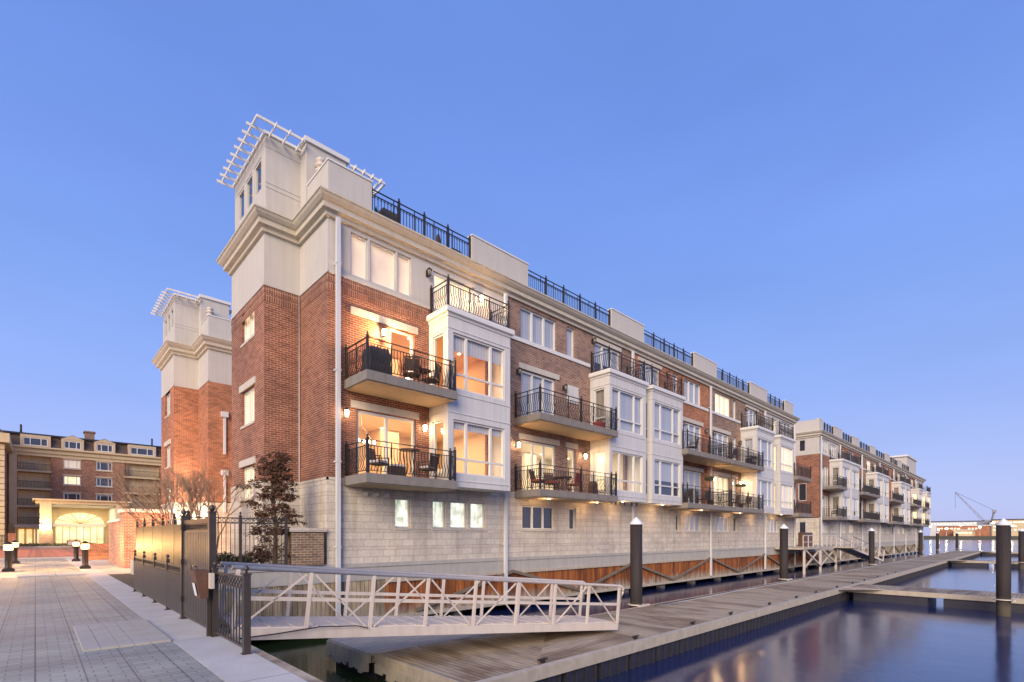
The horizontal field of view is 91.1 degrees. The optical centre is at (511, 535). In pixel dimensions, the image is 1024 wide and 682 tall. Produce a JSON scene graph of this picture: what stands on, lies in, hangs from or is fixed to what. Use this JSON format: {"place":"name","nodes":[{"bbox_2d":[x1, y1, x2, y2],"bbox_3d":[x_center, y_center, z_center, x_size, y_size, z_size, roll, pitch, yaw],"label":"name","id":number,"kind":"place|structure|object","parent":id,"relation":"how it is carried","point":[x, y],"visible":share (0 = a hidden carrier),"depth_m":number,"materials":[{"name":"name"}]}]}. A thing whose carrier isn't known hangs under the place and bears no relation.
{"place":"outdoors","nodes":[
{"label":"outdoors","id":0,"kind":"place"},
{"bbox_2d":[1,533,15,548],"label":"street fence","id":1,"kind":"object","parent":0,"point":[11,536],"visible":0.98,"depth_m":62.03,"materials":[{"name":"brick"}]},
{"bbox_2d":[0,547,87,557],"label":"street","id":2,"kind":"structure","parent":0,"point":[42,552],"depth_m":48.03,"materials":[{"name":"brick"}]},
{"bbox_2d":[16,542,96,547],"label":"planter bed","id":3,"kind":"object","parent":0,"point":[44,545],"visible":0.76,"depth_m":65.89,"materials":[{"name":"green plant"}]},
{"bbox_2d":[79,558,129,573],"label":"path","id":4,"kind":"structure","parent":0,"point":[106,566],"depth_m":25.13,"materials":[{"name":"concrete"}]},
{"bbox_2d":[88,544,108,559],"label":"curved steps","id":5,"kind":"structure","parent":4,"relation":"on","point":[98,551],"depth_m":34.25,"materials":[{"name":"brick"}]},
{"bbox_2d":[111,476,211,526],"bbox_3d":[-15.632,-0.534,22.561,3.814,4.283,4.246,0,0,-44],"label":"bare tree","id":6,"kind":"object","parent":4,"relation":"on","point":[145,505],"visible":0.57,"depth_m":22.11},
{"bbox_2d":[0,558,223,681],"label":"promenade","id":7,"kind":"structure","parent":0,"point":[40,617],"depth_m":7.73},
{"bbox_2d":[2,542,14,571],"bbox_3d":[-22.456,0.932,22.392,0.400,1.335,0.400,0,0,-44],"label":"bollard lamp","id":8,"kind":"object","parent":7,"relation":"on","point":[8,567],"visible":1,"depth_m":22.30,"materials":[{"name":"black metal"}]},
{"bbox_2d":[11,540,19,563],"bbox_3d":[-28.500,0.932,28.788,0.400,1.335,0.400,0,0,-44],"label":"bollard lamp","id":9,"kind":"object","parent":7,"relation":"on","point":[15,556],"visible":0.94,"depth_m":28.70,"materials":[{"name":"black metal"}]},
{"bbox_2d":[17,572,85,577],"bbox_3d":[-18.609,1.580,20.322,1.990,0.040,1.500,0,0,-44],"label":"paving strip","id":10,"kind":"object","parent":7,"relation":"on","point":[49,574],"visible":1,"depth_m":20.12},
{"bbox_2d":[73,619,170,651],"bbox_3d":[-6.394,1.583,8.166,1.010,0.035,2.550,0,0,-44],"label":"access cover","id":11,"kind":"object","parent":7,"relation":"on","point":[105,635],"visible":1,"depth_m":7.88,"materials":[{"name":"concrete"}]},
{"bbox_2d":[108,573,133,587],"bbox_3d":[-12.746,2.700,17.131,0.760,2.200,10.600,0,0,-44],"label":"planting bed","id":12,"kind":"object","parent":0,"point":[128,579],"visible":0.15,"depth_m":18.71,"materials":[{"name":"soil"}]},
{"bbox_2d":[107,508,170,567],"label":"brick wall","id":13,"kind":"structure","parent":0,"point":[122,538],"depth_m":25.05,"materials":[{"name":"brick"}]},
{"bbox_2d":[65,558,307,681],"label":"sidewalk","id":14,"kind":"structure","parent":0,"point":[223,659],"depth_m":7.50,"materials":[{"name":"concrete"}]},
{"bbox_2d":[79,541,90,568],"bbox_3d":[-20.625,0.932,24.268,0.400,1.335,0.400,0,0,-44],"label":"bollard lamp","id":15,"kind":"object","parent":14,"relation":"on","point":[85,565],"visible":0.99,"depth_m":24.16,"materials":[{"name":"black metal"}]},
{"bbox_2d":[132,550,179,618],"bbox_3d":[-8.585,1.000,12.050,0.120,1.200,6.520,0,0,-44],"label":"quay fence","id":16,"kind":"object","parent":14,"relation":"on","point":[156,580],"visible":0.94,"depth_m":11.47,"materials":[{"name":"paint"}]},
{"bbox_2d":[179,505,217,634],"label":"gate","id":17,"kind":"structure","parent":14,"relation":"on","point":[198,543],"depth_m":8.87,"materials":[{"name":"paint"}]},
{"bbox_2d":[189,565,213,636],"bbox_3d":[-4.853,1.036,7.872,0.260,1.128,0.500,0,0,-44],"label":"flyer box","id":18,"kind":"object","parent":17,"relation":"attached to","point":[202,582],"visible":1,"depth_m":7.80,"materials":[{"name":"paint"}]},
{"bbox_2d":[211,561,252,654],"bbox_3d":[-4.148,1.000,7.376,0.120,1.200,1.750,0,0,-44],"label":"quay fence","id":19,"kind":"object","parent":14,"relation":"on","point":[245,587],"visible":1,"depth_m":7.24,"materials":[{"name":"metal"}]},
{"bbox_2d":[0,0,1023,535],"label":"sky","id":20,"kind":"structure","parent":0,"point":[820,203],"materials":[{"name":"blue"}]},
{"bbox_2d":[251,539,1023,681],"bbox_3d":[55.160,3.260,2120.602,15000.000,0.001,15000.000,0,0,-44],"label":"water","id":21,"kind":"structure","parent":0,"point":[849,640],"depth_m":15.45,"materials":[{"name":"liquid"}]},
{"bbox_2d":[219,629,322,681],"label":"seawall","id":22,"kind":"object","parent":21,"relation":"in","point":[289,668],"depth_m":6.25,"materials":[{"name":"grey concrete"}]},
{"bbox_2d":[326,634,479,679],"bbox_3d":[-2.369,3.095,13.505,4.440,0.930,2.250,0,0,-44],"label":"floating dock","id":23,"kind":"object","parent":21,"relation":"on","point":[356,654],"visible":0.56,"depth_m":12.22,"materials":[{"name":"grey concrete"}]},
{"bbox_2d":[130,540,924,633],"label":"pier","id":24,"kind":"structure","parent":21,"relation":"in","point":[661,568],"depth_m":22.63,"materials":[{"name":"wood"}]},
{"bbox_2d":[136,511,189,564],"bbox_3d":[-12.082,0.160,17.128,0.120,1.680,9.640,0,0,-44],"label":"tall fence","id":25,"kind":"object","parent":24,"relation":"on","point":[162,541],"visible":0.68,"depth_m":16.58,"materials":[{"name":"paint"}]},
{"bbox_2d":[104,457,224,524],"bbox_3d":[-12.979,-0.877,18.745,3.602,3.739,2.586,0,0,-44],"label":"bare tree","id":26,"kind":"object","parent":24,"relation":"on","point":[163,486],"visible":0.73,"depth_m":18.88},
{"bbox_2d":[150,288,231,552],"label":"apartment building","id":27,"kind":"structure","parent":24,"relation":"on","point":[192,360],"depth_m":28.94,"materials":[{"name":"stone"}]},
{"bbox_2d":[152,467,254,552],"bbox_3d":[-10.288,-0.690,17.343,2.903,3.361,2.401,0,0,-15],"label":"bare tree","id":28,"kind":"object","parent":24,"relation":"on","point":[184,484],"visible":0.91,"depth_m":16.98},
{"bbox_2d":[216,551,238,567],"bbox_3d":[-8.358,0.720,14.641,0.800,0.533,0.568,0,0,-44],"label":"shrub","id":29,"kind":"object","parent":24,"relation":"on","point":[225,558],"visible":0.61,"depth_m":14.60,"materials":[{"name":"green plant"}]},
{"bbox_2d":[186,510,287,566],"bbox_3d":[-7.826,0.125,14.439,2.690,1.630,0.120,0,0,-44],"label":"tall fence","id":30,"kind":"object","parent":24,"relation":"on","point":[240,521],"visible":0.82,"depth_m":14.77,"materials":[{"name":"metal"}]},
{"bbox_2d":[251,550,272,563],"bbox_3d":[-8.186,0.699,16.489,0.788,0.575,0.698,0,0,-5],"label":"shrub","id":31,"kind":"object","parent":24,"relation":"on","point":[260,560],"visible":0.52,"depth_m":16.39,"materials":[{"name":"green plant"}]},
{"bbox_2d":[236,450,307,563],"bbox_3d":[-7.420,-0.855,15.934,1.777,3.675,1.956,0,0,24],"label":"layered tree","id":32,"kind":"object","parent":24,"relation":"on","point":[276,467],"visible":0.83,"depth_m":15.62,"materials":[{"name":"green plant"}]},
{"bbox_2d":[282,528,326,565],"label":"garden pier","id":33,"kind":"structure","parent":24,"relation":"on","point":[305,546],"depth_m":15.71,"materials":[{"name":"brown brick"}]},
{"bbox_2d":[216,114,811,615],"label":"apartment building","id":34,"kind":"structure","parent":24,"relation":"on","point":[328,268],"depth_m":19.63,"materials":[{"name":"brick"}]},
{"bbox_2d":[245,304,253,340],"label":"window","id":35,"kind":"structure","parent":34,"relation":"in","point":[249,322],"depth_m":18.96,"materials":[{"name":"white glass"}]},
{"bbox_2d":[245,387,253,424],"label":"window","id":36,"kind":"structure","parent":34,"relation":"in","point":[249,396],"depth_m":18.96,"materials":[{"name":"white glass"}]},
{"bbox_2d":[245,465,253,500],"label":"window","id":37,"kind":"structure","parent":34,"relation":"in","point":[249,472],"depth_m":18.96,"materials":[{"name":"white glass"}]},
{"bbox_2d":[351,233,366,279],"bbox_3d":[-5.285,-9.520,17.209,0.606,1.416,0.100,0,0,-44],"label":"window","id":38,"kind":"structure","parent":34,"relation":"in","point":[358,244],"depth_m":17.28,"materials":[{"name":"white glass"}]},
{"bbox_2d":[362,345,390,374],"bbox_3d":[-4.468,-5.645,16.544,0.800,0.950,0.650,0,0,-44],"label":"covered grill","id":39,"kind":"object","parent":34,"relation":"on","point":[380,352],"visible":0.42,"depth_m":16.32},
{"bbox_2d":[369,448,389,473],"bbox_3d":[-4.431,-2.422,16.539,0.585,0.926,0.610,0,0,16],"label":"patio chair","id":40,"kind":"object","parent":34,"relation":"on","point":[377,462],"visible":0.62,"depth_m":16.40,"materials":[{"name":"metal"}]},
{"bbox_2d":[370,242,394,290],"bbox_3d":[-4.622,-9.520,17.839,0.996,1.416,0.100,0,0,-44],"label":"window","id":41,"kind":"structure","parent":34,"relation":"in","point":[382,260],"depth_m":17.91,"materials":[{"name":"white glass"}]},
{"bbox_2d":[357,410,414,476],"bbox_3d":[-4.502,-3.150,17.945,2.316,2.276,0.097,0,0,-44],"label":"patio door","id":42,"kind":"structure","parent":34,"relation":"in","point":[386,417],"depth_m":17.91,"materials":[{"name":"white glass"}]},
{"bbox_2d":[387,464,405,475],"bbox_3d":[-3.861,-2.160,16.776,0.500,0.400,0.350,0,0,-44],"label":"wicker ottoman","id":43,"kind":"object","parent":34,"relation":"on","point":[396,469],"visible":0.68,"depth_m":16.63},
{"bbox_2d":[389,328,412,379],"bbox_3d":[-4.078,-6.330,18.349,1.026,2.216,0.090,0,0,-44],"label":"patio door","id":44,"kind":"structure","parent":34,"relation":"in","point":[390,330],"depth_m":18.42,"materials":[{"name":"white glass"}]},
{"bbox_2d":[395,498,408,527],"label":"window","id":45,"kind":"structure","parent":34,"relation":"in","point":[401,505],"depth_m":18.42,"materials":[{"name":"white glass"}]},
{"bbox_2d":[398,254,409,295],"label":"window","id":46,"kind":"structure","parent":34,"relation":"in","point":[403,262],"depth_m":18.50,"materials":[{"name":"white glass"}]},
{"bbox_2d":[403,355,420,381],"bbox_3d":[-3.461,-5.632,17.334,0.610,0.926,0.585,0,0,-14],"label":"patio chair","id":47,"kind":"object","parent":34,"relation":"on","point":[409,369],"visible":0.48,"depth_m":17.14,"materials":[{"name":"wicker"}]},
{"bbox_2d":[418,454,439,478],"bbox_3d":[-2.953,-2.422,17.880,0.585,0.926,0.610,0,0,26],"label":"patio chair","id":48,"kind":"object","parent":34,"relation":"on","point":[432,460],"visible":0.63,"depth_m":17.74,"materials":[{"name":"metal"}]},
{"bbox_2d":[422,363,440,386],"bbox_3d":[-2.874,-5.632,18.032,0.585,0.926,0.610,0,0,11],"label":"patio chair","id":49,"kind":"object","parent":34,"relation":"on","point":[432,379],"visible":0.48,"depth_m":17.98,"materials":[{"name":"metal"}]},
{"bbox_2d":[433,500,443,527],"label":"window","id":50,"kind":"structure","parent":34,"relation":"in","point":[438,506],"depth_m":19.54,"materials":[{"name":"white glass"}]},
{"bbox_2d":[433,272,473,313],"bbox_3d":[-2.357,-9.265,20.000,2.056,1.746,0.124,0,0,-44],"label":"patio door","id":51,"kind":"structure","parent":34,"relation":"in","point":[437,278],"depth_m":20.03,"materials":[{"name":"white glass"}]},
{"bbox_2d":[451,502,465,527],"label":"window","id":52,"kind":"structure","parent":34,"relation":"in","point":[458,509],"depth_m":20.22,"materials":[{"name":"white glass"}]},
{"bbox_2d":[426,274,514,492],"bbox_3d":[-1.565,-5.658,19.659,3.360,7.715,1.330,0,0,-44],"label":"bay window","id":53,"kind":"structure","parent":34,"relation":"in","point":[464,332],"depth_m":19.12,"materials":[{"name":"white glass"}]},
{"bbox_2d":[471,503,483,528],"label":"window","id":54,"kind":"structure","parent":34,"relation":"in","point":[477,509],"depth_m":20.90,"materials":[{"name":"white glass"}]},
{"bbox_2d":[522,506,552,528],"bbox_3d":[1.155,-0.820,23.330,2.176,1.056,0.097,0,0,-44],"label":"window","id":55,"kind":"structure","parent":34,"relation":"in","point":[533,517],"depth_m":23.34,"materials":[{"name":"blue glass"}]},
{"bbox_2d":[520,307,554,350],"bbox_3d":[1.164,-9.540,23.343,2.386,1.416,0.124,0,0,-44],"label":"window","id":56,"kind":"structure","parent":34,"relation":"in","point":[535,328],"depth_m":23.40,"materials":[{"name":"white glass"}]},
{"bbox_2d":[522,370,553,415],"bbox_3d":[1.164,-6.330,23.343,2.246,2.216,0.124,0,0,-44],"label":"patio door","id":57,"kind":"structure","parent":34,"relation":"in","point":[530,381],"depth_m":23.36,"materials":[{"name":"white glass"}]},
{"bbox_2d":[522,440,554,489],"bbox_3d":[1.184,-3.150,23.343,2.276,2.276,0.097,0,0,-44],"label":"patio door","id":58,"kind":"structure","parent":34,"relation":"in","point":[527,442],"depth_m":23.56,"materials":[{"name":"white glass"}]},
{"bbox_2d":[567,328,572,356],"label":"window","id":59,"kind":"structure","parent":34,"relation":"in","point":[569,331],"depth_m":25.04,"materials":[{"name":"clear glass"}]},
{"bbox_2d":[594,343,618,371],"bbox_3d":[5.030,-9.250,27.033,2.296,1.716,0.154,0,0,-44],"label":"patio door","id":60,"kind":"structure","parent":34,"relation":"in","point":[597,347],"depth_m":26.80,"materials":[{"name":"white glass"}]},
{"bbox_2d":[589,345,648,502],"bbox_3d":[5.706,-5.658,26.561,3.610,7.715,1.330,0,0,-44],"label":"bay window","id":61,"kind":"structure","parent":34,"relation":"in","point":[610,387],"depth_m":25.88,"materials":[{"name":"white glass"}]},
{"bbox_2d":[639,362,658,385],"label":"patio door","id":62,"kind":"structure","parent":34,"relation":"in","point":[647,374],"depth_m":30.06,"materials":[{"name":"white glass"}]},
{"bbox_2d":[635,364,685,505],"bbox_3d":[8.643,-5.658,29.349,3.710,7.715,1.330,0,0,-44],"label":"bay window","id":63,"kind":"structure","parent":34,"relation":"in","point":[664,407],"depth_m":28.83,"materials":[{"name":"white glass"}]},
{"bbox_2d":[684,379,699,405],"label":"window","id":64,"kind":"structure","parent":34,"relation":"in","point":[691,390],"depth_m":33.76,"materials":[{"name":"clear glass"}]},
{"bbox_2d":[684,422,700,450],"bbox_3d":[11.996,-6.330,33.625,2.476,2.216,0.124,0,0,-44],"label":"patio door","id":65,"kind":"structure","parent":34,"relation":"in","point":[692,428],"depth_m":33.76,"materials":[{"name":"white glass"}]},
{"bbox_2d":[684,470,700,503],"bbox_3d":[11.985,-3.150,33.636,2.476,2.276,0.154,0,0,-44],"label":"patio door","id":66,"kind":"structure","parent":34,"relation":"in","point":[693,478],"depth_m":33.83,"materials":[{"name":"white glass"}]},
{"bbox_2d":[686,515,699,530],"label":"window","id":67,"kind":"structure","parent":34,"relation":"in","point":[692,522],"depth_m":33.79,"materials":[{"name":"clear glass"}]},
{"bbox_2d":[714,432,727,457],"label":"patio door","id":68,"kind":"structure","parent":34,"relation":"in","point":[718,436],"depth_m":36.80,"materials":[{"name":"white glass"}]},
{"bbox_2d":[714,476,727,504],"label":"patio door","id":69,"kind":"structure","parent":34,"relation":"in","point":[721,483],"depth_m":36.81,"materials":[{"name":"white glass"}]},
{"bbox_2d":[715,517,727,531],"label":"window","id":70,"kind":"structure","parent":34,"relation":"in","point":[721,523],"depth_m":36.85,"materials":[{"name":"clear glass"}]},
{"bbox_2d":[715,393,728,416],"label":"window","id":71,"kind":"structure","parent":34,"relation":"in","point":[721,402],"depth_m":36.92,"materials":[{"name":"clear glass"}]},
{"bbox_2d":[746,409,755,426],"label":"patio door","id":72,"kind":"structure","parent":34,"relation":"in","point":[753,414],"depth_m":40.60,"materials":[{"name":"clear glass"}]},
{"bbox_2d":[740,410,775,512],"bbox_3d":[19.431,-5.658,39.590,3.760,7.715,1.330,0,0,-44],"label":"bay window","id":73,"kind":"structure","parent":34,"relation":"in","point":[758,438],"depth_m":38.77,"materials":[{"name":"white glass"}]},
{"bbox_2d":[766,422,795,514],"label":"bay window","id":74,"kind":"structure","parent":34,"relation":"in","point":[783,445],"depth_m":42.12,"materials":[{"name":"white glass"}]},
{"bbox_2d":[795,418,931,559],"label":"apartment building","id":75,"kind":"structure","parent":24,"relation":"on","point":[891,502],"depth_m":59.82,"materials":[{"name":"stone"}]},
{"bbox_2d":[798,483,805,500],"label":"window","id":76,"kind":"structure","parent":75,"relation":"in","point":[801,487],"depth_m":53.91,"materials":[{"name":"clear glass"}]},
{"bbox_2d":[829,449,851,519],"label":"bay window","id":77,"kind":"structure","parent":75,"relation":"in","point":[842,468],"depth_m":55.01,"materials":[{"name":"white glass"}]},
{"bbox_2d":[842,453,860,520],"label":"bay window","id":78,"kind":"structure","parent":75,"relation":"in","point":[854,471],"depth_m":58.19,"materials":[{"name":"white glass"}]},
{"bbox_2d":[866,463,883,521],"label":"bay window","id":79,"kind":"structure","parent":75,"relation":"in","point":[875,478],"depth_m":66.53,"materials":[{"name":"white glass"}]},
{"bbox_2d":[873,466,889,522],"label":"bay window","id":80,"kind":"structure","parent":75,"relation":"in","point":[886,477],"depth_m":69.88,"materials":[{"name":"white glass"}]},
{"bbox_2d":[891,474,906,523],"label":"bay window","id":81,"kind":"structure","parent":75,"relation":"in","point":[898,487],"depth_m":77.90,"materials":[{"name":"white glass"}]},
{"bbox_2d":[897,477,910,524],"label":"bay window","id":82,"kind":"structure","parent":75,"relation":"in","point":[907,487],"depth_m":81.18,"materials":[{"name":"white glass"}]},
{"bbox_2d":[911,483,923,525],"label":"bay window","id":83,"kind":"structure","parent":75,"relation":"in","point":[916,493],"depth_m":89.36,"materials":[{"name":"white glass"}]},
{"bbox_2d":[923,486,931,525],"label":"bay window","id":84,"kind":"structure","parent":75,"relation":"in","point":[926,495],"depth_m":95.73,"materials":[{"name":"white glass"}]},
{"bbox_2d":[628,517,649,607],"bbox_3d":[4.703,1.945,18.939,0.720,5.310,0.690,0,0,-44],"label":"mooring pile","id":85,"kind":"object","parent":21,"relation":"in","point":[635,523],"visible":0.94,"depth_m":18.76,"materials":[{"name":"paint"}]},
{"bbox_2d":[374,551,982,681],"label":"floating dock","id":86,"kind":"object","parent":21,"relation":"on","point":[641,636],"visible":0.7,"depth_m":13.37,"materials":[{"name":"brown wood"}]},
{"bbox_2d":[219,561,623,639],"bbox_3d":[-1.172,1.539,11.695,9.650,2.101,1.640,0,0,-36],"label":"gangway","id":87,"kind":"object","parent":86,"relation":"on","point":[306,626],"visible":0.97,"depth_m":10.62,"materials":[{"name":"paint"}]},
{"bbox_2d":[778,524,792,581],"bbox_3d":[16.288,1.945,30.047,0.720,5.310,0.690,0,0,-44],"label":"mooring pile","id":88,"kind":"object","parent":21,"relation":"in","point":[783,528],"visible":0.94,"depth_m":29.88,"materials":[{"name":"paint"}]},
{"bbox_2d":[775,532,860,573],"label":"landing platform","id":89,"kind":"structure","parent":21,"relation":"in","point":[806,541],"depth_m":46.28,"materials":[{"name":"paint"}]},
{"bbox_2d":[835,536,884,561],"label":"gangway","id":90,"kind":"object","parent":89,"relation":"attached to","point":[857,552],"visible":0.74,"depth_m":49.13,"materials":[{"name":"paint"}]},
{"bbox_2d":[868,528,876,565],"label":"mooring pile","id":91,"kind":"object","parent":21,"relation":"in","point":[871,546],"visible":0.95,"depth_m":45.45,"materials":[{"name":"paint"}]},
{"bbox_2d":[918,530,922,556],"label":"mooring pile","id":92,"kind":"object","parent":21,"relation":"in","point":[920,543],"visible":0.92,"depth_m":63.97,"materials":[{"name":"paint"}]},
{"bbox_2d":[840,584,1023,613],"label":"floating dock","id":93,"kind":"object","parent":21,"relation":"on","point":[968,599],"visible":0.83,"depth_m":23.45,"materials":[{"name":"grey wood"}]},
{"bbox_2d":[948,560,1017,567],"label":"floating dock","id":94,"kind":"object","parent":21,"relation":"on","point":[977,563],"visible":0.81,"depth_m":52.40,"materials":[{"name":"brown wood"}]},
{"bbox_2d":[993,518,1016,616],"bbox_3d":[19.999,1.945,20.401,0.720,5.310,0.690,0,0,-44],"label":"mooring pile","id":95,"kind":"object","parent":21,"relation":"in","point":[1003,599],"visible":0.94,"depth_m":20.26,"materials":[{"name":"paint"}]},
{"bbox_2d":[1017,528,1023,568],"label":"mooring pile","id":96,"kind":"object","parent":21,"relation":"in","point":[1020,562],"visible":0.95,"depth_m":48.63,"materials":[{"name":"paint"}]},
{"bbox_2d":[937,525,991,535],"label":"warehouse","id":97,"kind":"structure","parent":0,"point":[984,530],"depth_m":447.44,"materials":[{"name":"orange brick"}]},
{"bbox_2d":[931,521,991,535],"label":"roof","id":98,"kind":"structure","parent":97,"relation":"attached to","point":[934,524],"depth_m":515.47,"materials":[{"name":"metal"}]},
{"bbox_2d":[923,536,1017,539],"bbox_3d":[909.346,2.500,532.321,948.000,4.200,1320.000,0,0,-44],"label":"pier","id":99,"kind":"structure","parent":0,"point":[971,537],"depth_m":409.14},
{"bbox_2d":[953,530,975,535],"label":"quay shed","id":100,"kind":"structure","parent":99,"relation":"on","point":[966,532],"depth_m":428.94,"materials":[{"name":"stone"}]},
{"bbox_2d":[958,494,996,524],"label":"harbour crane","id":101,"kind":"object","parent":99,"relation":"on","point":[985,522],"visible":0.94,"depth_m":466.91,"materials":[{"name":"paint"}]},
{"bbox_2d":[991,519,1023,535],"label":"terminal building","id":102,"kind":"structure","parent":99,"relation":"on","point":[1017,524],"depth_m":438.88,"materials":[{"name":"stone"}]},
{"bbox_3d":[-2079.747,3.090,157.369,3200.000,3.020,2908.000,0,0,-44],"label":"ground","id":103,"kind":"structure","parent":0,"visible":0},
{"bbox_2d":[14,525,39,545],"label":"entrance canopy","id":104,"kind":"object","parent":103,"relation":"on","point":[29,535],"visible":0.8,"depth_m":79.74,"materials":[{"name":"brown"}]},
{"bbox_2d":[0,424,160,546],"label":"building","id":105,"kind":"structure","parent":103,"relation":"on","point":[33,465],"depth_m":83.49,"materials":[{"name":"brick"}]},
{"bbox_2d":[63,459,80,468],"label":"window","id":106,"kind":"structure","parent":105,"relation":"in","point":[74,464],"depth_m":84.39,"materials":[{"name":"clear glass"}]},
{"bbox_2d":[63,476,80,484],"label":"window","id":107,"kind":"structure","parent":105,"relation":"in","point":[67,480],"depth_m":84.39,"materials":[{"name":"clear glass"}]},
{"bbox_2d":[63,493,80,499],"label":"window","id":108,"kind":"structure","parent":105,"relation":"in","point":[73,496],"depth_m":84.48,"materials":[{"name":"clear glass"}]},
{"bbox_2d":[32,498,131,545],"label":"entrance portico","id":109,"kind":"structure","parent":105,"relation":"attached to","point":[80,520],"depth_m":78.94,"materials":[{"name":"stone"}]},
{"bbox_2d":[53,523,105,543],"label":"glass doors","id":110,"kind":"structure","parent":109,"relation":"in","point":[90,533],"depth_m":80.33,"materials":[{"name":"yellow"}]},
{"bbox_2d":[96,462,111,470],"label":"window","id":111,"kind":"structure","parent":105,"relation":"in","point":[102,466],"depth_m":87.27,"materials":[{"name":"clear glass"}]},
{"bbox_2d":[96,478,111,486],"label":"window","id":112,"kind":"structure","parent":105,"relation":"in","point":[99,481],"depth_m":87.27,"materials":[{"name":"clear glass"}]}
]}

